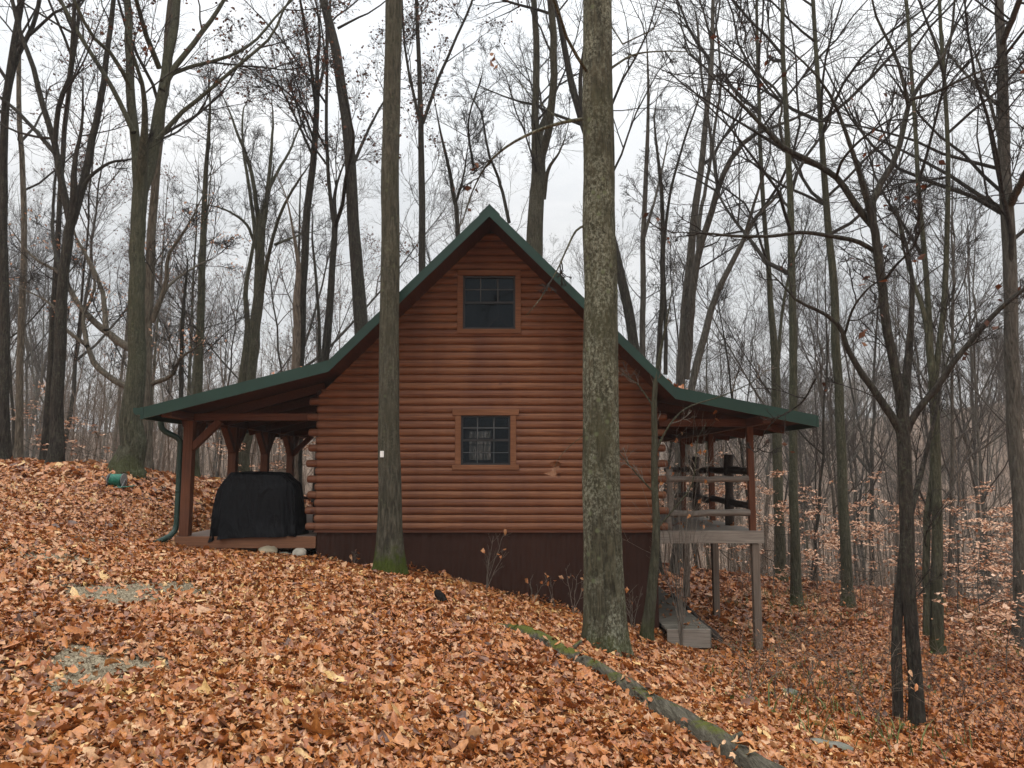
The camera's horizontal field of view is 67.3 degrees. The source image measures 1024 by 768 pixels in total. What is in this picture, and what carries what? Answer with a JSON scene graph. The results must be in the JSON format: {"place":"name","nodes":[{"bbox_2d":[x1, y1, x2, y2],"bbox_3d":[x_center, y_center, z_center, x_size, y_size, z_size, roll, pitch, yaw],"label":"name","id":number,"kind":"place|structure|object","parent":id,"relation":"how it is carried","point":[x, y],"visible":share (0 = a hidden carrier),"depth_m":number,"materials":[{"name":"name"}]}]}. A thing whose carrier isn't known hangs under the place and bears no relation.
{"place":"outdoors","nodes":[
{"label":"outdoors","id":0,"kind":"place"},
{"bbox_2d":[0,0,1023,431],"label":"sky","id":1,"kind":"structure","parent":0,"point":[565,187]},
{"bbox_2d":[3,402,1023,767],"bbox_3d":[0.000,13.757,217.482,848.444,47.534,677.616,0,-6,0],"label":"ground","id":2,"kind":"structure","parent":0,"point":[307,486],"depth_m":117.54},
{"bbox_2d":[9,233,72,393],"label":"tall tree","id":3,"kind":"object","parent":2,"relation":"on","point":[39,360],"visible":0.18,"depth_m":58.33,"materials":[{"name":"grey plant"}]},
{"bbox_2d":[8,165,75,457],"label":"tall tree","id":4,"kind":"object","parent":2,"relation":"on","point":[26,362],"visible":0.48,"depth_m":56.18,"materials":[{"name":"grey plant"}]},
{"bbox_2d":[8,205,84,456],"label":"tall tree","id":5,"kind":"object","parent":2,"relation":"on","point":[43,366],"visible":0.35,"depth_m":53.51,"materials":[{"name":"grey plant"}]},
{"bbox_2d":[0,0,121,459],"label":"slim tree","id":6,"kind":"object","parent":2,"relation":"on","point":[14,55],"visible":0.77,"depth_m":19.16,"materials":[{"name":"brown plant"}]},
{"bbox_2d":[22,0,103,459],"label":"slim tree","id":7,"kind":"object","parent":2,"relation":"on","point":[44,438],"visible":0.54,"depth_m":22.23,"materials":[{"name":"brown plant"}]},
{"bbox_2d":[8,200,118,457],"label":"tall tree","id":8,"kind":"object","parent":2,"relation":"on","point":[42,400],"visible":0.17,"depth_m":62.59,"materials":[{"name":"grey plant"}]},
{"bbox_2d":[13,0,120,458],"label":"slim tree","id":9,"kind":"object","parent":2,"relation":"on","point":[18,450],"visible":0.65,"depth_m":22.98,"materials":[{"name":"beige plant"}]},
{"bbox_2d":[9,224,127,375],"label":"tall tree","id":10,"kind":"object","parent":2,"relation":"on","point":[14,372],"visible":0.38,"depth_m":55.28,"materials":[{"name":"grey plant"}]},
{"bbox_2d":[8,144,149,453],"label":"tall tree","id":11,"kind":"object","parent":2,"relation":"on","point":[10,372],"visible":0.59,"depth_m":27.07,"materials":[{"name":"grey plant"}]},
{"bbox_2d":[0,0,170,464],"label":"forked tree","id":12,"kind":"object","parent":2,"relation":"on","point":[72,206],"visible":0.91,"depth_m":18.05,"materials":[{"name":"brown plant"}]},
{"bbox_2d":[10,213,188,364],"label":"tall tree","id":13,"kind":"object","parent":2,"relation":"on","point":[108,278],"visible":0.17,"depth_m":66.89,"materials":[{"name":"grey plant"}]},
{"bbox_2d":[10,0,216,450],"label":"tall tree","id":14,"kind":"object","parent":2,"relation":"on","point":[74,371],"visible":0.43,"depth_m":35.42,"materials":[{"name":"brown plant"}]},
{"bbox_2d":[0,535,243,706],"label":"gravel","id":15,"kind":"structure","parent":2,"relation":"on","point":[75,658],"depth_m":5.61,"materials":[{"name":"gravel"}]},
{"bbox_2d":[8,0,250,469],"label":"beech tree","id":16,"kind":"object","parent":2,"relation":"on","point":[151,313],"visible":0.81,"depth_m":20.10,"materials":[{"name":"beige plant"}]},
{"bbox_2d":[98,99,162,458],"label":"tall tree","id":17,"kind":"object","parent":2,"relation":"on","point":[119,398],"visible":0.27,"depth_m":33.06,"materials":[{"name":"grey plant"}]},
{"bbox_2d":[116,142,190,427],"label":"tall tree","id":18,"kind":"object","parent":2,"relation":"on","point":[154,344],"visible":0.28,"depth_m":52.94,"materials":[{"name":"grey plant"}]},
{"bbox_2d":[124,244,196,470],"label":"tall tree","id":19,"kind":"object","parent":2,"relation":"on","point":[161,372],"visible":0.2,"depth_m":68.84,"materials":[{"name":"grey plant"}]},
{"bbox_2d":[107,265,244,476],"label":"tall tree","id":20,"kind":"object","parent":2,"relation":"on","point":[225,359],"visible":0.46,"depth_m":54.59,"materials":[{"name":"grey plant"}]},
{"bbox_2d":[152,231,209,473],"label":"thin tree","id":21,"kind":"object","parent":2,"relation":"on","point":[181,373],"visible":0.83,"depth_m":21.29,"materials":[{"name":"grey plant"}]},
{"bbox_2d":[1,0,371,478],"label":"forked tree","id":22,"kind":"object","parent":2,"relation":"on","point":[129,455],"visible":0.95,"depth_m":18.09,"materials":[{"name":"brown plant"}]},
{"bbox_2d":[152,143,244,438],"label":"tall tree","id":23,"kind":"object","parent":2,"relation":"on","point":[191,356],"visible":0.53,"depth_m":45.13,"materials":[{"name":"grey plant"}]},
{"bbox_2d":[157,111,240,394],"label":"tall tree","id":24,"kind":"object","parent":2,"relation":"on","point":[193,344],"visible":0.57,"depth_m":43.81,"materials":[{"name":"grey plant"}]},
{"bbox_2d":[156,52,268,477],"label":"slim tree","id":25,"kind":"object","parent":2,"relation":"on","point":[198,362],"visible":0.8,"depth_m":24.42,"materials":[{"name":"grey plant"}]},
{"bbox_2d":[93,217,379,476],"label":"tall tree","id":26,"kind":"object","parent":2,"relation":"on","point":[231,367],"visible":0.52,"depth_m":49.67,"materials":[{"name":"grey plant"}]},
{"bbox_2d":[81,189,403,378],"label":"tall tree","id":27,"kind":"object","parent":2,"relation":"on","point":[273,307],"visible":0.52,"depth_m":41.06,"materials":[{"name":"grey plant"}]},
{"bbox_2d":[233,182,277,471],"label":"thin tree","id":28,"kind":"object","parent":2,"relation":"on","point":[243,371],"visible":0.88,"depth_m":27.35,"materials":[{"name":"grey plant"}]},
{"bbox_2d":[167,64,347,471],"bbox_3d":[-9.611,-4.398,29.181,6.850,17.558,6.265,0,-6,0],"label":"spreading tree","id":29,"kind":"object","parent":2,"relation":"on","point":[260,273],"visible":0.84,"depth_m":29.64,"materials":[{"name":"grey plant"}]},
{"bbox_2d":[211,0,355,483],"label":"tall tree","id":30,"kind":"object","parent":2,"relation":"on","point":[306,209],"visible":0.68,"depth_m":24.56,"materials":[{"name":"brown plant"}]},
{"bbox_2d":[275,171,301,480],"bbox_3d":[-6.954,-1.466,23.793,1.094,10.633,0.443,0,-6,0],"label":"snag","id":31,"kind":"object","parent":2,"relation":"on","point":[296,351],"visible":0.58,"depth_m":23.79,"materials":[{"name":"brown wood"}]},
{"bbox_2d":[261,273,344,364],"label":"tall tree","id":32,"kind":"object","parent":2,"relation":"on","point":[312,345],"visible":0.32,"depth_m":71.28,"materials":[{"name":"grey plant"}]},
{"bbox_2d":[291,189,330,436],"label":"thin tree","id":33,"kind":"object","parent":2,"relation":"on","point":[318,327],"visible":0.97,"depth_m":23.41,"materials":[{"name":"grey plant"}]},
{"bbox_2d":[230,0,413,501],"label":"forked tree","id":34,"kind":"object","parent":2,"relation":"on","point":[327,333],"visible":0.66,"depth_m":24.33,"materials":[{"name":"brown plant"}]},
{"bbox_2d":[236,128,506,365],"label":"tall tree","id":35,"kind":"object","parent":2,"relation":"on","point":[327,259],"visible":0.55,"depth_m":45.13,"materials":[{"name":"grey plant"}]},
{"bbox_2d":[372,0,408,574],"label":"foreground tree","id":36,"kind":"object","parent":2,"relation":"on","point":[389,555],"visible":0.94,"depth_m":12.62,"materials":[{"name":"grey plant"}]},
{"bbox_2d":[306,0,521,334],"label":"leaning tree","id":37,"kind":"object","parent":2,"relation":"on","point":[358,293],"visible":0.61,"depth_m":23.59,"materials":[{"name":"brown plant"}]},
{"bbox_2d":[374,139,490,282],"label":"tall tree","id":38,"kind":"object","parent":2,"relation":"on","point":[407,232],"visible":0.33,"depth_m":26.83,"materials":[{"name":"grey plant"}]},
{"bbox_2d":[369,0,512,272],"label":"slim tree","id":39,"kind":"object","parent":2,"relation":"on","point":[421,118],"visible":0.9,"depth_m":25.12,"materials":[{"name":"brown plant"}]},
{"bbox_2d":[426,161,494,253],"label":"tall tree","id":40,"kind":"object","parent":2,"relation":"on","point":[452,207],"visible":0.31,"depth_m":36.85,"materials":[{"name":"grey plant"}]},
{"bbox_2d":[423,35,510,243],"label":"thin tree","id":41,"kind":"object","parent":2,"relation":"on","point":[450,178],"visible":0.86,"depth_m":25.55,"materials":[{"name":"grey plant"}]},
{"bbox_2d":[133,204,818,650],"bbox_3d":[-0.621,1.413,17.549,11.521,8.065,9.465,0,-6,0],"label":"log cabin","id":42,"kind":"object","parent":2,"relation":"on","point":[481,350],"visible":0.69,"depth_m":13.83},
{"bbox_2d":[208,471,308,542],"bbox_3d":[-4.573,2.224,14.021,1.649,1.265,0.908,0,-6,0],"label":"covered grill","id":43,"kind":"object","parent":42,"relation":"on","point":[251,504],"visible":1,"depth_m":13.72,"materials":[{"name":"black fabric"}]},
{"bbox_2d":[452,409,518,469],"bbox_3d":[-0.475,1.000,13.862,1.200,1.085,0.124,0,-6,0],"label":"window","id":44,"kind":"structure","parent":42,"relation":"in","point":[459,414],"depth_m":13.84,"materials":[{"name":"brown wood"}]},
{"bbox_2d":[457,270,520,333],"bbox_3d":[-0.420,-1.505,14.139,1.170,1.185,0.124,0,-6,0],"label":"window","id":45,"kind":"structure","parent":42,"relation":"in","point":[462,275],"depth_m":14.12,"materials":[{"name":"brown wood"}]},
{"bbox_2d":[9,256,1012,601],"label":"thicket","id":46,"kind":"object","parent":2,"relation":"on","point":[97,438],"visible":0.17,"depth_m":37.64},
{"bbox_2d":[0,456,1023,767],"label":"leaf litter","id":47,"kind":"object","parent":2,"relation":"on","point":[388,668],"visible":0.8,"depth_m":6.59,"materials":[{"name":"orange plant"}]},
{"bbox_2d":[9,313,1023,588],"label":"distant wood","id":48,"kind":"object","parent":2,"relation":"on","point":[281,351],"visible":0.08,"depth_m":101.77,"materials":[{"name":"brown plant"}]},
{"bbox_2d":[438,0,698,576],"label":"leaning tree","id":49,"kind":"object","parent":2,"relation":"on","point":[630,321],"visible":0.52,"depth_m":24.48,"materials":[{"name":"grey plant"}]},
{"bbox_2d":[444,0,693,658],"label":"oak tree","id":50,"kind":"object","parent":2,"relation":"on","point":[605,625],"visible":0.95,"depth_m":9.22,"materials":[{"name":"brown plant"}]},
{"bbox_2d":[483,0,663,256],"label":"double tree","id":51,"kind":"object","parent":2,"relation":"on","point":[539,149],"visible":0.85,"depth_m":25.05,"materials":[{"name":"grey plant"}]},
{"bbox_2d":[313,517,943,760],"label":"drifted leaves","id":52,"kind":"object","parent":2,"relation":"on","point":[752,748],"visible":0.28,"depth_m":9.45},
{"bbox_2d":[495,623,785,767],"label":"fallen log","id":53,"kind":"object","parent":2,"relation":"on","point":[715,735],"visible":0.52,"depth_m":5.54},
{"bbox_2d":[570,200,717,506],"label":"tall tree","id":54,"kind":"object","parent":2,"relation":"on","point":[671,443],"visible":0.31,"depth_m":29.80,"materials":[{"name":"grey plant"}]},
{"bbox_2d":[617,11,694,357],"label":"slim tree","id":55,"kind":"object","parent":2,"relation":"on","point":[642,281],"visible":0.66,"depth_m":24.89,"materials":[{"name":"brown plant"}]},
{"bbox_2d":[564,214,748,489],"bbox_3d":[6.274,0.539,35.412,9.267,16.572,5.613,-3,-7,25],"label":"tall tree","id":56,"kind":"object","parent":2,"relation":"on","point":[639,291],"visible":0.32,"depth_m":34.45,"materials":[{"name":"grey plant"}]},
{"bbox_2d":[632,47,711,576],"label":"slim tree","id":57,"kind":"object","parent":2,"relation":"on","point":[663,310],"visible":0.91,"depth_m":23.60,"materials":[{"name":"grey plant"}]},
{"bbox_2d":[622,401,727,644],"bbox_3d":[2.673,2.379,13.294,2.095,4.369,1.854,0,-6,0],"label":"shrub","id":58,"kind":"object","parent":2,"relation":"on","point":[681,611],"visible":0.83,"depth_m":13.20,"materials":[{"name":"brown plant"}]},
{"bbox_2d":[658,586,722,647],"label":"plank walkway","id":59,"kind":"structure","parent":2,"relation":"on","point":[693,637],"depth_m":13.35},
{"bbox_2d":[618,263,774,640],"bbox_3d":[2.823,1.167,12.790,3.116,6.414,0.593,-1,-6,13],"label":"slim sapling","id":60,"kind":"object","parent":2,"relation":"on","point":[647,626],"visible":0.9,"depth_m":12.72,"materials":[{"name":"brown plant"}]},
{"bbox_2d":[673,289,755,568],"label":"tall tree","id":61,"kind":"object","parent":2,"relation":"on","point":[706,387],"visible":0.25,"depth_m":42.55,"materials":[{"name":"grey plant"}]},
{"bbox_2d":[631,172,844,576],"bbox_3d":[9.970,-0.386,34.651,10.836,19.634,6.242,2,-6,-14],"label":"tall tree","id":62,"kind":"object","parent":2,"relation":"on","point":[763,403],"visible":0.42,"depth_m":34.28,"materials":[{"name":"grey plant"}]},
{"bbox_2d":[629,0,858,567],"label":"double tree","id":63,"kind":"object","parent":2,"relation":"on","point":[685,349],"visible":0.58,"depth_m":26.17,"materials":[{"name":"brown plant"}]},
{"bbox_2d":[693,231,800,501],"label":"tall tree","id":64,"kind":"object","parent":2,"relation":"on","point":[741,448],"visible":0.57,"depth_m":28.34,"materials":[{"name":"grey plant"}]},
{"bbox_2d":[668,92,827,574],"bbox_3d":[7.343,-1.393,23.945,5.042,15.312,2.278,-3,-7,28],"label":"leaning tree","id":65,"kind":"object","parent":2,"relation":"on","point":[701,349],"visible":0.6,"depth_m":24.23,"materials":[{"name":"grey plant"}]},
{"bbox_2d":[627,0,878,607],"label":"straight tree","id":66,"kind":"object","parent":2,"relation":"on","point":[795,555],"visible":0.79,"depth_m":19.52,"materials":[{"name":"grey plant"}]},
{"bbox_2d":[687,285,830,571],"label":"tall tree","id":67,"kind":"object","parent":2,"relation":"on","point":[721,376],"visible":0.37,"depth_m":45.68,"materials":[{"name":"grey plant"}]},
{"bbox_2d":[729,292,808,573],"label":"tall tree","id":68,"kind":"object","parent":2,"relation":"on","point":[768,462],"visible":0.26,"depth_m":50.23,"materials":[{"name":"grey plant"}]},
{"bbox_2d":[703,468,836,580],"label":"beech sapling","id":69,"kind":"object","parent":2,"relation":"on","point":[775,515],"visible":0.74,"depth_m":23.33,"materials":[{"name":"orange plant"}]},
{"bbox_2d":[643,0,907,581],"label":"slim tree","id":70,"kind":"object","parent":2,"relation":"on","point":[780,552],"visible":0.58,"depth_m":25.23,"materials":[{"name":"grey plant"}]},
{"bbox_2d":[670,226,880,580],"bbox_3d":[9.786,0.724,27.886,7.680,13.456,4.535,0,-6,0],"label":"tall tree","id":71,"kind":"object","parent":2,"relation":"on","point":[823,419],"visible":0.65,"depth_m":27.34,"materials":[{"name":"grey plant"}]},
{"bbox_2d":[722,332,863,579],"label":"tall tree","id":72,"kind":"object","parent":2,"relation":"on","point":[809,500],"visible":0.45,"depth_m":40.65,"materials":[{"name":"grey plant"}]},
{"bbox_2d":[759,403,835,553],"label":"tall tree","id":73,"kind":"object","parent":2,"relation":"on","point":[801,451],"visible":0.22,"depth_m":46.92,"materials":[{"name":"grey plant"}]},
{"bbox_2d":[613,0,992,607],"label":"straight tree","id":74,"kind":"object","parent":2,"relation":"on","point":[844,527],"visible":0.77,"depth_m":20.13,"materials":[{"name":"grey plant"}]},
{"bbox_2d":[769,501,874,590],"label":"beech sapling","id":75,"kind":"object","parent":2,"relation":"on","point":[808,513],"visible":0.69,"depth_m":22.09,"materials":[{"name":"orange plant"}]},
{"bbox_2d":[736,334,920,570],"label":"tall tree","id":76,"kind":"object","parent":2,"relation":"on","point":[865,395],"visible":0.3,"depth_m":51.01,"materials":[{"name":"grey plant"}]},
{"bbox_2d":[643,0,1023,725],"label":"spreading tree","id":77,"kind":"object","parent":2,"relation":"on","point":[905,586],"visible":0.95,"depth_m":9.92,"materials":[{"name":"brown plant"}]},
{"bbox_2d":[753,214,920,584],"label":"tall tree","id":78,"kind":"object","parent":2,"relation":"on","point":[869,465],"visible":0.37,"depth_m":48.23,"materials":[{"name":"grey plant"}]},
{"bbox_2d":[749,224,949,587],"bbox_3d":[17.305,1.700,37.701,6.082,18.174,9.786,2,-7,-21],"label":"tall tree","id":79,"kind":"object","parent":2,"relation":"on","point":[886,463],"visible":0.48,"depth_m":35.56,"materials":[{"name":"grey plant"}]},
{"bbox_2d":[677,546,1023,759],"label":"bramble canes","id":80,"kind":"object","parent":2,"relation":"on","point":[886,646],"visible":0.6,"depth_m":11.45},
{"bbox_2d":[678,545,1023,733],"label":"bramble leaves","id":81,"kind":"object","parent":80,"relation":"on","point":[772,640],"visible":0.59,"depth_m":11.19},
{"bbox_2d":[803,498,899,600],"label":"beech sapling","id":82,"kind":"object","parent":2,"relation":"on","point":[865,534],"visible":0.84,"depth_m":20.50,"materials":[{"name":"orange plant"}]},
{"bbox_2d":[687,586,1021,767],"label":"ground cover","id":83,"kind":"object","parent":2,"relation":"on","point":[851,712],"visible":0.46,"depth_m":9.07,"materials":[{"name":"brown plant"}]},
{"bbox_2d":[772,223,941,582],"bbox_3d":[16.082,1.180,33.871,10.014,16.752,5.981,2,-7,-21],"label":"tall tree","id":84,"kind":"object","parent":2,"relation":"on","point":[829,464],"visible":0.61,"depth_m":33.74,"materials":[{"name":"grey plant"}]},
{"bbox_2d":[801,471,923,590],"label":"beech sapling","id":85,"kind":"object","parent":2,"relation":"on","point":[888,509],"visible":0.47,"depth_m":23.65,"materials":[{"name":"orange plant"}]},
{"bbox_2d":[804,391,928,554],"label":"tall tree","id":86,"kind":"object","parent":2,"relation":"on","point":[895,483],"visible":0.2,"depth_m":62.10,"materials":[{"name":"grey plant"}]},
{"bbox_2d":[786,258,947,535],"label":"tall tree","id":87,"kind":"object","parent":2,"relation":"on","point":[829,402],"visible":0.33,"depth_m":35.28,"materials":[{"name":"grey plant"}]},
{"bbox_2d":[818,327,937,583],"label":"tall tree","id":88,"kind":"object","parent":2,"relation":"on","point":[858,520],"visible":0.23,"depth_m":57.13,"materials":[{"name":"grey plant"}]},
{"bbox_2d":[828,288,949,584],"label":"tall tree","id":89,"kind":"object","parent":2,"relation":"on","point":[854,512],"visible":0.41,"depth_m":43.43,"materials":[{"name":"grey plant"}]},
{"bbox_2d":[772,0,1023,647],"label":"thick tree","id":90,"kind":"object","parent":2,"relation":"on","point":[1002,158],"visible":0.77,"depth_m":15.11,"materials":[{"name":"brown plant"}]},
{"bbox_2d":[811,91,1023,596],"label":"tall tree","id":91,"kind":"object","parent":2,"relation":"on","point":[951,419],"visible":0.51,"depth_m":25.61,"materials":[{"name":"grey plant"}]},
{"bbox_2d":[815,0,1023,654],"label":"double tree","id":92,"kind":"object","parent":2,"relation":"on","point":[932,532],"visible":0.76,"depth_m":14.42,"materials":[{"name":"grey plant"}]},
{"bbox_2d":[827,159,1021,599],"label":"tall tree","id":93,"kind":"object","parent":2,"relation":"on","point":[965,436],"visible":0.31,"depth_m":43.49,"materials":[{"name":"grey plant"}]},
{"bbox_2d":[842,225,1023,463],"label":"tall tree","id":94,"kind":"object","parent":2,"relation":"on","point":[935,337],"visible":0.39,"depth_m":33.51,"materials":[{"name":"grey plant"}]},
{"bbox_2d":[852,217,1023,593],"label":"tall tree","id":95,"kind":"object","parent":2,"relation":"on","point":[963,431],"visible":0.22,"depth_m":43.28,"materials":[{"name":"grey plant"}]},
{"bbox_2d":[873,505,1012,624],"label":"beech sapling","id":96,"kind":"object","parent":2,"relation":"on","point":[998,560],"visible":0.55,"depth_m":17.30,"materials":[{"name":"beige plant"}]},
{"bbox_2d":[914,485,1012,611],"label":"beech sapling","id":97,"kind":"object","parent":2,"relation":"on","point":[977,543],"visible":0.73,"depth_m":19.47,"materials":[{"name":"beige plant"}]},
{"bbox_2d":[922,564,1023,671],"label":"beech sapling","id":98,"kind":"object","parent":2,"relation":"on","point":[996,626],"visible":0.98,"depth_m":13.05,"materials":[{"name":"orange plant"}]},
{"bbox_2d":[928,162,1023,597],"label":"tall tree","id":99,"kind":"object","parent":2,"relation":"on","point":[976,412],"visible":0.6,"depth_m":33.40,"materials":[{"name":"grey plant"}]},
{"bbox_2d":[940,391,1011,595],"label":"tall tree","id":100,"kind":"object","parent":2,"relation":"on","point":[962,483],"visible":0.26,"depth_m":48.71,"materials":[{"name":"grey plant"}]},
{"bbox_2d":[943,517,1012,604],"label":"beech sapling","id":101,"kind":"object","parent":2,"relation":"on","point":[995,564],"visible":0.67,"depth_m":18.89,"materials":[{"name":"beige plant"}]},
{"bbox_2d":[943,480,1012,598],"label":"beech sapling","id":102,"kind":"object","parent":2,"relation":"on","point":[1002,545],"visible":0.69,"depth_m":22.43,"materials":[{"name":"beige plant"}]},
{"bbox_2d":[935,286,1023,600],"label":"tall tree","id":103,"kind":"object","parent":2,"relation":"on","point":[978,397],"visible":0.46,"depth_m":35.09,"materials":[{"name":"grey plant"}]},
{"bbox_2d":[949,291,1023,504],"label":"tall tree","id":104,"kind":"object","parent":2,"relation":"on","point":[991,348],"visible":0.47,"depth_m":39.40,"materials":[{"name":"grey plant"}]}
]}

